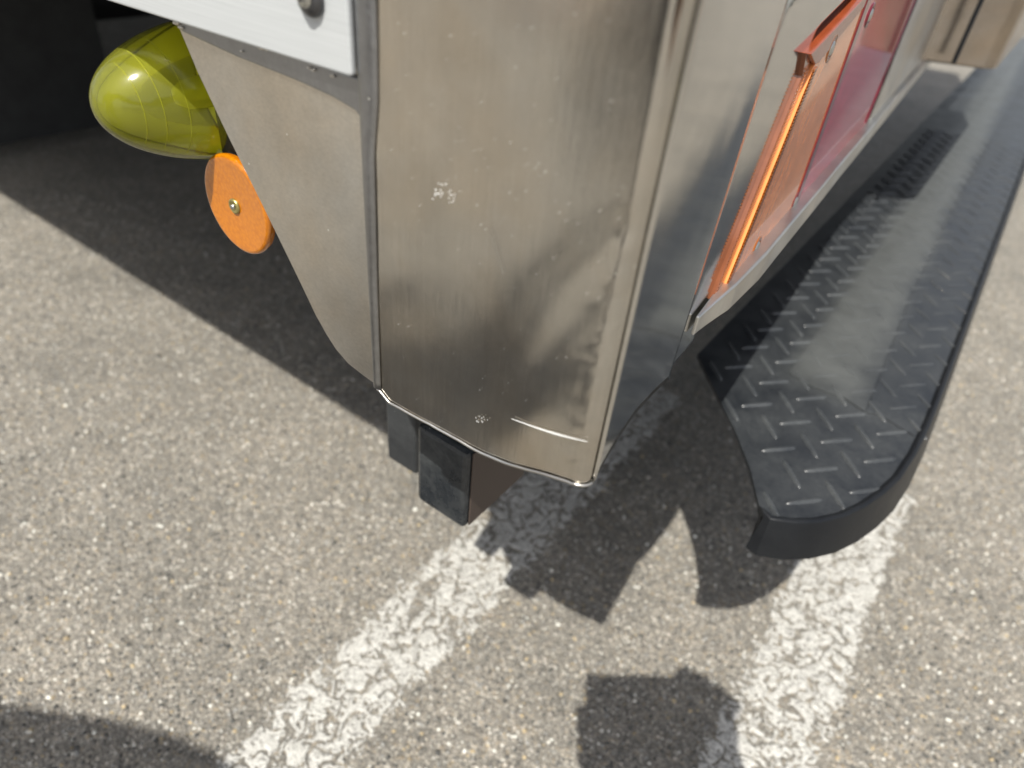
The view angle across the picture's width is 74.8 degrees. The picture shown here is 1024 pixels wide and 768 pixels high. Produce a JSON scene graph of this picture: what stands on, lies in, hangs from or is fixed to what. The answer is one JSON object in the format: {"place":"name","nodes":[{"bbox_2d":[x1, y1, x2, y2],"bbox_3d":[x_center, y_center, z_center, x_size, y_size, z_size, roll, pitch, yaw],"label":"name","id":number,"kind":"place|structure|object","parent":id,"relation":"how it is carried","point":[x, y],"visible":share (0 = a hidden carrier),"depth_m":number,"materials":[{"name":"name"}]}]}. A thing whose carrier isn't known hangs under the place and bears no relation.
{"place":"outdoors","nodes":[
{"label":"outdoors","id":0,"kind":"place"},
{"bbox_2d":[0,16,1023,767],"bbox_3d":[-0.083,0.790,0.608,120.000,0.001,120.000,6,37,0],"label":"ground","id":1,"kind":"structure","parent":0,"point":[102,164],"depth_m":1.26,"materials":[{"name":"grey asphalt"}]},
{"bbox_2d":[215,387,682,767],"bbox_3d":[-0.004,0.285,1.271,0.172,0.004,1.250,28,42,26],"label":"parking line","id":2,"kind":"object","parent":1,"relation":"on","point":[356,677],"visible":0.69,"depth_m":1.10,"materials":[{"name":"paint"}]},
{"bbox_2d":[0,0,1023,559],"bbox_3d":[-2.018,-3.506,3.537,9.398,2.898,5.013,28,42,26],"label":"truck","id":3,"kind":"object","parent":1,"relation":"on","point":[550,238],"visible":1,"depth_m":0.40,"materials":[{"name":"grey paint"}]},
{"bbox_2d":[0,184,1023,767],"bbox_3d":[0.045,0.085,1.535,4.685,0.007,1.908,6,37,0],"label":"stone chippings","id":4,"kind":"object","parent":1,"relation":"on","point":[74,750],"visible":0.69,"depth_m":1.17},
{"bbox_2d":[692,493,915,767],"bbox_3d":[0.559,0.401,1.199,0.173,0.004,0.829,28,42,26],"label":"parking line","id":5,"kind":"object","parent":1,"relation":"on","point":[831,693],"visible":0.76,"depth_m":1.11,"materials":[{"name":"paint"}]}
]}

